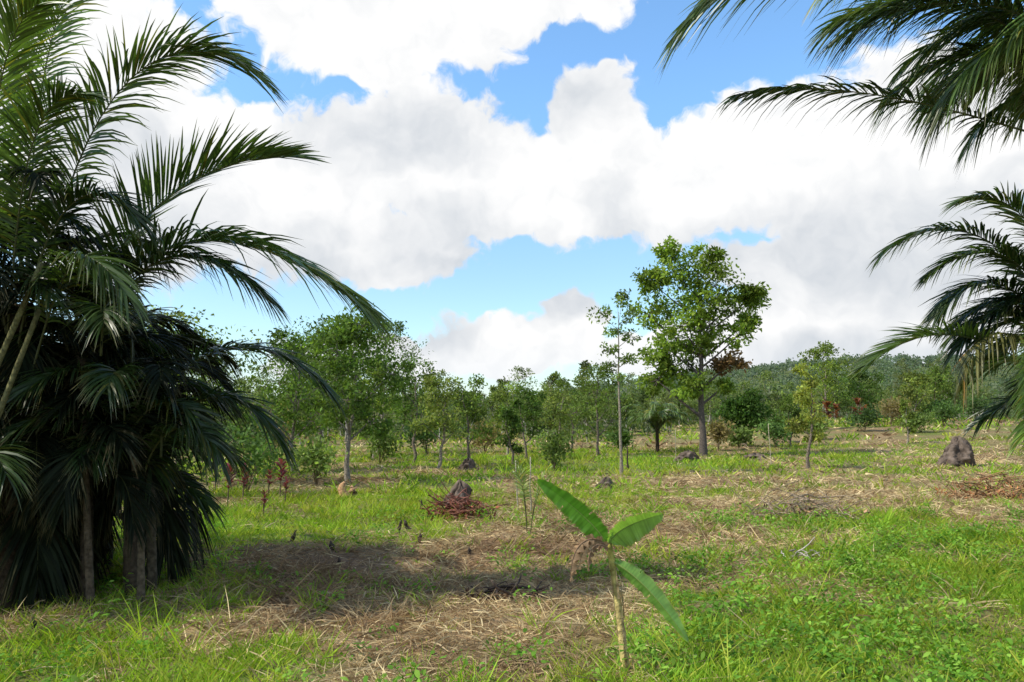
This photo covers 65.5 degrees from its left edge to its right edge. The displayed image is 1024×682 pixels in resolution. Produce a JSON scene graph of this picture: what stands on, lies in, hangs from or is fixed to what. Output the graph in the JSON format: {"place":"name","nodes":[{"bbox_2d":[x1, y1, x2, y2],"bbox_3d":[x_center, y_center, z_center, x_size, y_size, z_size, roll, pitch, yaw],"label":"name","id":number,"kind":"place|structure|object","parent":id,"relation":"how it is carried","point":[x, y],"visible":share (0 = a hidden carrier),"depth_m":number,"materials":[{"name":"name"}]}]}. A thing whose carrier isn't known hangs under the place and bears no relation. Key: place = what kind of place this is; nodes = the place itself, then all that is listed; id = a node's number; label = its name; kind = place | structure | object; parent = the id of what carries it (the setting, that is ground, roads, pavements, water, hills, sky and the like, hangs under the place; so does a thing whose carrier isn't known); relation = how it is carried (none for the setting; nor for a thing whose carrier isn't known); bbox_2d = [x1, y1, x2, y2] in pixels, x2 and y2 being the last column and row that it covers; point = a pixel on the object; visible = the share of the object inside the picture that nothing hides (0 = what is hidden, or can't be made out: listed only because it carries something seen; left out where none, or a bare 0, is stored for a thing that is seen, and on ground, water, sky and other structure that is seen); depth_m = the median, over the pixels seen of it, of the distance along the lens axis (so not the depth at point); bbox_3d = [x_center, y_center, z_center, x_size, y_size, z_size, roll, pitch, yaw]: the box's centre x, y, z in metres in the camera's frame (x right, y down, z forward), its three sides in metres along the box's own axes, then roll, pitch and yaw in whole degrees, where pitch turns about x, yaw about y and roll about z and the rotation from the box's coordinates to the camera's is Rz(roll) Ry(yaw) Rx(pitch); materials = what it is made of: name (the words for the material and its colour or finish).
{"place":"outdoors","nodes":[
{"label":"outdoors","id":0,"kind":"place"},
{"bbox_2d":[0,365,1023,681],"bbox_3d":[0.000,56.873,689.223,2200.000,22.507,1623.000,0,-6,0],"label":"ground","id":1,"kind":"structure","parent":0,"point":[880,429],"depth_m":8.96,"materials":[{"name":"beige plant"}]},
{"bbox_2d":[0,233,189,617],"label":"palm","id":2,"kind":"object","parent":1,"relation":"on","point":[42,575],"visible":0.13,"depth_m":6.83,"materials":[{"name":"green plant"}]},
{"bbox_2d":[0,307,248,591],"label":"palm","id":3,"kind":"object","parent":1,"relation":"on","point":[177,522],"visible":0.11,"depth_m":7.88,"materials":[{"name":"green plant"}]},
{"bbox_2d":[0,0,286,610],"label":"palm","id":4,"kind":"object","parent":1,"relation":"on","point":[21,224],"visible":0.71,"depth_m":6.85,"materials":[{"name":"green plant"}]},
{"bbox_2d":[0,108,401,607],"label":"palm","id":5,"kind":"object","parent":1,"relation":"on","point":[85,468],"visible":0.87,"depth_m":7.03,"materials":[{"name":"green plant"}]},
{"bbox_2d":[133,304,274,411],"bbox_3d":[-9.345,1.370,22.120,5.350,4.861,4.335,0,-6,0],"label":"tree","id":6,"kind":"object","parent":1,"relation":"on","point":[182,313],"visible":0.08,"depth_m":22.49,"materials":[{"name":"green plant"}]},
{"bbox_2d":[164,424,251,484],"bbox_3d":[-6.498,2.211,15.860,2.145,1.928,1.886,4,-7,-39],"label":"shrub","id":7,"kind":"object","parent":1,"relation":"on","point":[187,461],"visible":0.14,"depth_m":15.75,"materials":[{"name":"green plant"}]},
{"bbox_2d":[146,307,291,467],"bbox_3d":[-7.669,1.403,18.964,4.540,4.121,3.438,-2,-6,22],"label":"tree","id":8,"kind":"object","parent":1,"relation":"on","point":[244,385],"visible":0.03,"depth_m":19.19,"materials":[{"name":"green plant"}]},
{"bbox_2d":[217,463,239,502],"bbox_3d":[-4.953,2.578,14.020,0.429,0.841,0.460,-5,-8,44],"label":"cordyline","id":9,"kind":"object","parent":1,"relation":"on","point":[230,469],"visible":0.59,"depth_m":14.01,"materials":[{"name":"red plant"}]},
{"bbox_2d":[219,394,259,427],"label":"tree","id":10,"kind":"object","parent":1,"relation":"on","point":[242,410],"visible":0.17,"depth_m":44.95,"materials":[{"name":"green plant"}]},
{"bbox_2d":[234,463,253,496],"bbox_3d":[-5.194,2.736,15.402,0.501,0.753,0.458,2,-6,-23],"label":"cordyline","id":11,"kind":"object","parent":1,"relation":"on","point":[244,478],"visible":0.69,"depth_m":15.40,"materials":[{"name":"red plant"}]},
{"bbox_2d":[238,375,274,430],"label":"tree","id":12,"kind":"object","parent":1,"relation":"on","point":[252,383],"visible":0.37,"depth_m":51.13,"materials":[{"name":"green plant"}]},
{"bbox_2d":[200,401,313,473],"bbox_3d":[-7.007,2.690,21.811,2.761,2.110,1.916,-1,-6,14],"label":"shrub","id":13,"kind":"object","parent":1,"relation":"on","point":[259,436],"visible":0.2,"depth_m":21.76,"materials":[{"name":"green plant"}]},
{"bbox_2d":[220,412,299,491],"bbox_3d":[-5.518,2.369,16.868,1.998,1.780,1.729,0,-6,0],"label":"shrub","id":14,"kind":"object","parent":1,"relation":"on","point":[257,460],"visible":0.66,"depth_m":16.76,"materials":[{"name":"green plant"}]},
{"bbox_2d":[250,364,278,397],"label":"tree","id":15,"kind":"object","parent":1,"relation":"on","point":[265,375],"visible":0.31,"depth_m":95.35,"materials":[{"name":"green plant"}]},
{"bbox_2d":[234,402,317,462],"bbox_3d":[-8.078,3.117,26.773,2.822,2.171,2.448,4,-7,-33],"label":"shrub","id":16,"kind":"object","parent":1,"relation":"on","point":[286,429],"visible":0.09,"depth_m":26.84,"materials":[{"name":"green plant"}]},
{"bbox_2d":[272,458,293,496],"bbox_3d":[-4.560,2.737,15.801,0.504,0.867,0.620,-5,-8,43],"label":"cordyline","id":17,"kind":"object","parent":1,"relation":"on","point":[282,471],"visible":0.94,"depth_m":15.81,"materials":[{"name":"red plant"}]},
{"bbox_2d":[235,327,369,471],"bbox_3d":[-6.259,1.766,23.869,3.694,4.421,3.743,-3,-6,25],"label":"tree","id":18,"kind":"object","parent":1,"relation":"on","point":[297,407],"visible":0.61,"depth_m":23.69,"materials":[{"name":"green plant"}]},
{"bbox_2d":[283,432,353,484],"bbox_3d":[-4.681,2.786,18.727,1.454,1.308,1.847,3,-6,-31],"label":"shrub","id":19,"kind":"object","parent":1,"relation":"on","point":[316,453],"visible":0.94,"depth_m":18.55,"materials":[{"name":"green plant"}]},
{"bbox_2d":[270,313,374,450],"bbox_3d":[-7.806,1.741,31.868,4.409,5.968,4.883,-4,-7,36],"label":"tree","id":20,"kind":"object","parent":1,"relation":"on","point":[303,338],"visible":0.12,"depth_m":31.81,"materials":[{"name":"green plant"}]},
{"bbox_2d":[284,303,422,480],"bbox_3d":[-4.057,1.283,20.077,3.198,4.597,3.342,-3,-6,30],"label":"tree","id":21,"kind":"object","parent":1,"relation":"on","point":[348,332],"visible":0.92,"depth_m":19.82,"materials":[{"name":"green plant"}]},
{"bbox_2d":[348,360,396,460],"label":"tree","id":22,"kind":"object","parent":1,"relation":"on","point":[374,382],"visible":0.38,"depth_m":28.77,"materials":[{"name":"green plant"}]},
{"bbox_2d":[358,418,409,463],"bbox_3d":[-4.593,3.516,27.919,1.692,1.610,1.846,3,-6,-25],"label":"shrub","id":23,"kind":"object","parent":1,"relation":"on","point":[385,446],"visible":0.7,"depth_m":27.66,"materials":[{"name":"green plant"}]},
{"bbox_2d":[344,318,432,452],"bbox_3d":[-5.897,1.931,35.962,5.180,6.317,6.199,0,-6,0],"label":"tree","id":24,"kind":"object","parent":1,"relation":"on","point":[399,326],"visible":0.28,"depth_m":35.83,"materials":[{"name":"green plant"}]},
{"bbox_2d":[385,375,419,436],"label":"tree","id":25,"kind":"object","parent":1,"relation":"on","point":[393,413],"visible":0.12,"depth_m":64.72,"materials":[{"name":"green plant"}]},
{"bbox_2d":[381,358,443,463],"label":"tree","id":26,"kind":"object","parent":1,"relation":"on","point":[398,412],"visible":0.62,"depth_m":27.01,"materials":[{"name":"green plant"}]},
{"bbox_2d":[396,417,448,454],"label":"shrub","id":27,"kind":"object","parent":1,"relation":"on","point":[427,437],"visible":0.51,"depth_m":33.62,"materials":[{"name":"green plant"}]},
{"bbox_2d":[400,369,477,468],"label":"tree","id":28,"kind":"object","parent":1,"relation":"on","point":[430,382],"visible":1,"depth_m":24.73,"materials":[{"name":"green plant"}]},
{"bbox_2d":[426,369,455,438],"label":"tree","id":29,"kind":"object","parent":1,"relation":"on","point":[441,375],"visible":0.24,"depth_m":55.17,"materials":[{"name":"green plant"}]},
{"bbox_2d":[443,478,472,509],"bbox_3d":[-0.941,2.753,14.238,0.581,0.605,0.669,0,-6,0],"label":"termite mound","id":30,"kind":"object","parent":1,"relation":"on","point":[459,486],"visible":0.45,"depth_m":14.14,"materials":[{"name":"grey soil"}]},
{"bbox_2d":[419,480,505,520],"bbox_3d":[-0.782,2.578,12.716,1.438,0.707,1.116,0,-6,0],"label":"brush pile","id":31,"kind":"object","parent":1,"relation":"on","point":[456,510],"visible":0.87,"depth_m":12.60,"materials":[{"name":"brown plant"}]},
{"bbox_2d":[432,373,497,457],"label":"tree","id":32,"kind":"object","parent":1,"relation":"on","point":[479,381],"visible":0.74,"depth_m":27.86,"materials":[{"name":"green plant"}]},
{"bbox_2d":[457,458,475,469],"bbox_3d":[-1.433,3.847,24.755,0.614,0.449,0.693,0,-6,0],"label":"termite mound","id":33,"kind":"object","parent":1,"relation":"on","point":[467,463],"visible":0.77,"depth_m":24.65,"materials":[{"name":"grey soil"}]},
{"bbox_2d":[451,389,493,436],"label":"tree","id":34,"kind":"object","parent":1,"relation":"on","point":[459,420],"visible":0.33,"depth_m":55.76,"materials":[{"name":"green plant"}]},
{"bbox_2d":[462,419,504,452],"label":"shrub","id":35,"kind":"object","parent":1,"relation":"on","point":[475,443],"visible":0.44,"depth_m":35.58,"materials":[{"name":"green plant"}]},
{"bbox_2d":[486,384,510,423],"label":"tree","id":36,"kind":"object","parent":1,"relation":"on","point":[491,401],"visible":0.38,"depth_m":80.55,"materials":[{"name":"green plant"}]},
{"bbox_2d":[452,575,549,602],"bbox_3d":[-0.115,2.269,7.208,0.896,0.325,0.590,0,-6,0],"label":"brush pile","id":37,"kind":"object","parent":1,"relation":"on","point":[490,590],"visible":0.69,"depth_m":7.18,"materials":[{"name":"brown plant"}]},
{"bbox_2d":[494,379,511,432],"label":"tree","id":38,"kind":"object","parent":1,"relation":"on","point":[500,385],"visible":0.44,"depth_m":70.49,"materials":[{"name":"green plant"}]},
{"bbox_2d":[485,381,526,454],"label":"tree","id":39,"kind":"object","parent":1,"relation":"on","point":[492,396],"visible":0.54,"depth_m":33.77,"materials":[{"name":"green plant"}]},
{"bbox_2d":[0,416,1023,681],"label":"green grass","id":40,"kind":"structure","parent":1,"relation":"on","point":[342,504],"depth_m":7.70,"materials":[{"name":"green plant"}]},
{"bbox_2d":[0,499,1023,681],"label":"weeds","id":41,"kind":"object","parent":1,"relation":"on","point":[869,622],"visible":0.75,"depth_m":6.23,"materials":[{"name":"green plant"}]},
{"bbox_2d":[492,398,532,465],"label":"tree","id":42,"kind":"object","parent":1,"relation":"on","point":[507,413],"visible":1,"depth_m":26.72,"materials":[{"name":"green plant"}]},
{"bbox_2d":[496,365,540,426],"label":"tree","id":43,"kind":"object","parent":1,"relation":"on","point":[522,372],"visible":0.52,"depth_m":77.84,"materials":[{"name":"green plant"}]},
{"bbox_2d":[501,385,549,458],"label":"tree","id":44,"kind":"object","parent":1,"relation":"on","point":[529,396],"visible":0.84,"depth_m":30.85,"materials":[{"name":"green plant"}]},
{"bbox_2d":[512,458,551,534],"bbox_3d":[0.276,2.102,10.842,0.601,1.056,0.666,0,-6,0],"label":"palm seedling","id":45,"kind":"object","parent":1,"relation":"on","point":[520,478],"visible":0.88,"depth_m":10.77,"materials":[{"name":"green plant"}]},
{"bbox_2d":[528,385,577,437],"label":"tree","id":46,"kind":"object","parent":1,"relation":"on","point":[549,391],"visible":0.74,"depth_m":35.86,"materials":[{"name":"green plant"}]},
{"bbox_2d":[532,421,576,470],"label":"shrub","id":47,"kind":"object","parent":1,"relation":"on","point":[555,451],"visible":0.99,"depth_m":24.70,"materials":[{"name":"green plant"}]},
{"bbox_2d":[540,370,570,408],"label":"tree","id":48,"kind":"object","parent":1,"relation":"on","point":[551,381],"visible":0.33,"depth_m":70.71,"materials":[{"name":"green plant"}]},
{"bbox_2d":[543,377,600,448],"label":"tree","id":49,"kind":"object","parent":1,"relation":"on","point":[563,381],"visible":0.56,"depth_m":40.85,"materials":[{"name":"green plant"}]},
{"bbox_2d":[564,388,610,441],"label":"tree","id":50,"kind":"object","parent":1,"relation":"on","point":[588,420],"visible":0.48,"depth_m":51.74,"materials":[{"name":"green plant"}]},
{"bbox_2d":[575,360,600,437],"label":"tree","id":51,"kind":"object","parent":1,"relation":"on","point":[584,363],"visible":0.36,"depth_m":61.84,"materials":[{"name":"green plant"}]},
{"bbox_2d":[551,360,632,454],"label":"tree","id":52,"kind":"object","parent":1,"relation":"on","point":[602,373],"visible":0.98,"depth_m":33.78,"materials":[{"name":"green plant"}]},
{"bbox_2d":[595,476,613,489],"bbox_3d":[2.078,3.195,17.764,0.495,0.357,0.484,-1,-6,11],"label":"termite mound","id":53,"kind":"object","parent":1,"relation":"on","point":[604,479],"visible":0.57,"depth_m":17.70,"materials":[{"name":"grey soil"}]},
{"bbox_2d":[602,385,617,415],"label":"tree","id":54,"kind":"object","parent":1,"relation":"on","point":[614,399],"visible":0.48,"depth_m":81.13,"materials":[{"name":"green plant"}]},
{"bbox_2d":[537,479,688,676],"bbox_3d":[0.627,1.514,5.034,0.934,1.274,0.159,0,-6,0],"label":"banana plant","id":55,"kind":"object","parent":1,"relation":"on","point":[630,530],"visible":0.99,"depth_m":5.06,"materials":[{"name":"green plant"}]},
{"bbox_2d":[586,288,640,474],"bbox_3d":[2.975,1.161,23.005,1.684,5.457,0.953,-1,-6,9],"label":"tree","id":56,"kind":"object","parent":1,"relation":"on","point":[616,331],"visible":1,"depth_m":23.04,"materials":[{"name":"green plant"}]},
{"bbox_2d":[599,425,636,450],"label":"shrub","id":57,"kind":"object","parent":1,"relation":"on","point":[614,437],"visible":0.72,"depth_m":37.43,"materials":[{"name":"green plant"}]},
{"bbox_2d":[217,351,1022,440],"bbox_3d":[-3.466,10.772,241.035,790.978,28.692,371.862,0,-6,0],"label":"distant wood","id":58,"kind":"object","parent":1,"relation":"on","point":[915,362],"visible":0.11,"depth_m":210.57,"materials":[{"name":"green plant"}]},
{"bbox_2d":[612,395,637,426],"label":"tree","id":59,"kind":"object","parent":1,"relation":"on","point":[626,410],"visible":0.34,"depth_m":59.65,"materials":[{"name":"green plant"}]},
{"bbox_2d":[616,372,639,426],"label":"tree","id":60,"kind":"object","parent":1,"relation":"on","point":[628,383],"visible":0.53,"depth_m":88.77,"materials":[{"name":"green plant"}]},
{"bbox_2d":[634,388,658,408],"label":"tree","id":61,"kind":"object","parent":1,"relation":"on","point":[641,396],"visible":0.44,"depth_m":80.98,"materials":[{"name":"green plant"}]},
{"bbox_2d":[630,399,668,434],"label":"tree","id":62,"kind":"object","parent":1,"relation":"on","point":[646,404],"visible":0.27,"depth_m":62.38,"materials":[{"name":"green plant"}]},
{"bbox_2d":[617,401,691,451],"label":"palm","id":63,"kind":"object","parent":1,"relation":"on","point":[654,420],"visible":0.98,"depth_m":36.53,"materials":[{"name":"green plant"}]},
{"bbox_2d":[673,450,698,460],"bbox_3d":[6.431,4.244,29.252,1.101,0.466,1.176,0,-6,0],"label":"termite mound","id":64,"kind":"object","parent":1,"relation":"on","point":[690,455],"visible":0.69,"depth_m":29.05,"materials":[{"name":"grey soil"}]},
{"bbox_2d":[679,399,705,426],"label":"tree","id":65,"kind":"object","parent":1,"relation":"on","point":[687,410],"visible":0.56,"depth_m":80.79,"materials":[{"name":"green plant"}]},
{"bbox_2d":[629,235,771,455],"bbox_3d":[7.893,0.225,33.372,6.115,9.181,3.745,0,-6,0],"label":"tree","id":66,"kind":"object","parent":1,"relation":"on","point":[751,297],"visible":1,"depth_m":32.95,"materials":[{"name":"green plant"}]},
{"bbox_2d":[696,368,718,423],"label":"tree","id":67,"kind":"object","parent":1,"relation":"on","point":[708,373],"visible":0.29,"depth_m":82.69,"materials":[{"name":"green plant"}]},
{"bbox_2d":[697,388,720,423],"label":"tree","id":68,"kind":"object","parent":1,"relation":"on","point":[709,402],"visible":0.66,"depth_m":80.55,"materials":[{"name":"green plant"}]},
{"bbox_2d":[706,416,735,450],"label":"shrub","id":69,"kind":"object","parent":1,"relation":"on","point":[718,431],"visible":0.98,"depth_m":36.59,"materials":[{"name":"brown plant"}]},
{"bbox_2d":[723,424,756,447],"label":"shrub","id":70,"kind":"object","parent":1,"relation":"on","point":[742,434],"visible":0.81,"depth_m":37.98,"materials":[{"name":"green plant"}]},
{"bbox_2d":[710,387,776,446],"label":"tree","id":71,"kind":"object","parent":1,"relation":"on","point":[735,410],"visible":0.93,"depth_m":39.51,"materials":[{"name":"green plant"}]},
{"bbox_2d":[735,380,759,409],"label":"tree","id":72,"kind":"object","parent":1,"relation":"on","point":[747,385],"visible":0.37,"depth_m":96.99,"materials":[{"name":"green plant"}]},
{"bbox_2d":[743,452,766,459],"bbox_3d":[9.014,4.328,29.667,1.174,0.358,1.377,-4,-7,38],"label":"termite mound","id":73,"kind":"object","parent":1,"relation":"on","point":[757,455],"visible":0.57,"depth_m":29.51,"materials":[{"name":"soil"}]},
{"bbox_2d":[753,369,782,401],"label":"tree","id":74,"kind":"object","parent":1,"relation":"on","point":[767,374],"visible":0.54,"depth_m":100.63,"materials":[{"name":"green plant"}]},
{"bbox_2d":[749,413,794,448],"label":"shrub","id":75,"kind":"object","parent":1,"relation":"on","point":[776,431],"visible":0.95,"depth_m":37.60,"materials":[{"name":"green plant"}]},
{"bbox_2d":[767,389,791,415],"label":"tree","id":76,"kind":"object","parent":1,"relation":"on","point":[774,395],"visible":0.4,"depth_m":91.11,"materials":[{"name":"green plant"}]},
{"bbox_2d":[768,393,808,446],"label":"tree","id":77,"kind":"object","parent":1,"relation":"on","point":[782,408],"visible":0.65,"depth_m":39.73,"materials":[{"name":"green plant"}]},
{"bbox_2d":[711,466,880,526],"bbox_3d":[4.562,2.445,12.470,2.512,0.869,2.052,0,-6,0],"label":"brush pile","id":78,"kind":"object","parent":1,"relation":"on","point":[800,499],"visible":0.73,"depth_m":12.37,"materials":[{"name":"brown plant"}]},
{"bbox_2d":[783,361,830,468],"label":"tree","id":79,"kind":"object","parent":1,"relation":"on","point":[814,435],"visible":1,"depth_m":24.89,"materials":[{"name":"green plant"}]},
{"bbox_2d":[781,537,838,561],"bbox_3d":[3.334,2.353,8.834,0.638,0.335,0.461,0,-6,0],"label":"brush pile","id":80,"kind":"object","parent":1,"relation":"on","point":[802,554],"visible":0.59,"depth_m":8.88,"materials":[{"name":"brown plant"}]},
{"bbox_2d":[801,407,836,435],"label":"shrub","id":81,"kind":"object","parent":1,"relation":"on","point":[817,425],"visible":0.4,"depth_m":44.42,"materials":[{"name":"green plant"}]},
{"bbox_2d":[789,340,857,419],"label":"tree","id":82,"kind":"object","parent":1,"relation":"on","point":[817,353],"visible":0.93,"depth_m":61.65,"materials":[{"name":"green plant"}]},
{"bbox_2d":[809,387,843,411],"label":"tree","id":83,"kind":"object","parent":1,"relation":"on","point":[817,394],"visible":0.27,"depth_m":82.31,"materials":[{"name":"green plant"}]},
{"bbox_2d":[819,398,837,416],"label":"cordyline","id":84,"kind":"object","parent":1,"relation":"on","point":[826,403],"visible":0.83,"depth_m":53.74,"materials":[{"name":"red plant"}]},
{"bbox_2d":[822,387,845,419],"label":"tree","id":85,"kind":"object","parent":1,"relation":"on","point":[839,391],"visible":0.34,"depth_m":82.42,"materials":[{"name":"green plant"}]},
{"bbox_2d":[654,0,1023,178],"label":"palm","id":86,"kind":"object","parent":1,"relation":"on","point":[987,65],"visible":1,"depth_m":6.35,"materials":[{"name":"green plant"}]},
{"bbox_2d":[837,368,890,412],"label":"tree","id":87,"kind":"object","parent":1,"relation":"on","point":[858,387],"visible":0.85,"depth_m":63.73,"materials":[{"name":"green plant"}]},
{"bbox_2d":[841,401,888,431],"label":"shrub","id":88,"kind":"object","parent":1,"relation":"on","point":[868,416],"visible":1,"depth_m":49.62,"materials":[{"name":"green plant"}]},
{"bbox_2d":[872,395,918,424],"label":"shrub","id":89,"kind":"object","parent":1,"relation":"on","point":[891,406],"visible":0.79,"depth_m":54.37,"materials":[{"name":"green plant"}]},
{"bbox_2d":[890,358,912,395],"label":"tree","id":90,"kind":"object","parent":1,"relation":"on","point":[903,367],"visible":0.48,"depth_m":89.00,"materials":[{"name":"green plant"}]},
{"bbox_2d":[893,398,918,443],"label":"tree","id":91,"kind":"object","parent":1,"relation":"on","point":[910,415],"visible":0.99,"depth_m":39.73,"materials":[{"name":"green plant"}]},
{"bbox_2d":[895,370,936,411],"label":"tree","id":92,"kind":"object","parent":1,"relation":"on","point":[915,380],"visible":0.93,"depth_m":57.63,"materials":[{"name":"green plant"}]},
{"bbox_2d":[892,409,947,432],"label":"shrub","id":93,"kind":"object","parent":1,"relation":"on","point":[922,419],"visible":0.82,"depth_m":46.40,"materials":[{"name":"green plant"}]},
{"bbox_2d":[907,359,960,418],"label":"tree","id":94,"kind":"object","parent":1,"relation":"on","point":[939,380],"visible":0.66,"depth_m":65.36,"materials":[{"name":"green plant"}]},
{"bbox_2d":[848,182,1023,472],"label":"palm","id":95,"kind":"object","parent":1,"relation":"on","point":[961,331],"visible":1,"depth_m":7.83,"materials":[{"name":"green plant"}]},
{"bbox_2d":[929,363,957,399],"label":"tree","id":96,"kind":"object","parent":1,"relation":"on","point":[946,380],"visible":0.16,"depth_m":79.78,"materials":[{"name":"green plant"}]},
{"bbox_2d":[921,399,967,425],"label":"shrub","id":97,"kind":"object","parent":1,"relation":"on","point":[946,411],"visible":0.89,"depth_m":51.49,"materials":[{"name":"green plant"}]},
{"bbox_2d":[936,436,975,466],"bbox_3d":[14.879,3.727,26.767,1.552,1.119,1.255,4,-7,-33],"label":"termite mound","id":98,"kind":"object","parent":1,"relation":"on","point":[957,452],"visible":0.88,"depth_m":26.44,"materials":[{"name":"grey soil"}]},
{"bbox_2d":[913,467,1023,502],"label":"brush pile","id":99,"kind":"object","parent":1,"relation":"on","point":[1008,480],"visible":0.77,"depth_m":15.22,"materials":[{"name":"brown plant"}]},
{"bbox_2d":[958,389,992,419],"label":"shrub","id":100,"kind":"object","parent":1,"relation":"on","point":[974,405],"visible":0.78,"depth_m":56.63,"materials":[{"name":"green plant"}]},
{"bbox_2d":[968,378,992,415],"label":"tree","id":101,"kind":"object","parent":1,"relation":"on","point":[985,393],"visible":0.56,"depth_m":85.39,"materials":[{"name":"green plant"}]},
{"bbox_2d":[0,0,1023,398],"label":"sky","id":102,"kind":"structure","parent":0,"point":[496,172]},
{"bbox_2d":[919,395,959,414],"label":"shrub","id":103,"kind":"object","parent":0,"point":[933,404],"visible":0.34,"depth_m":57.70,"materials":[{"name":"green plant"}]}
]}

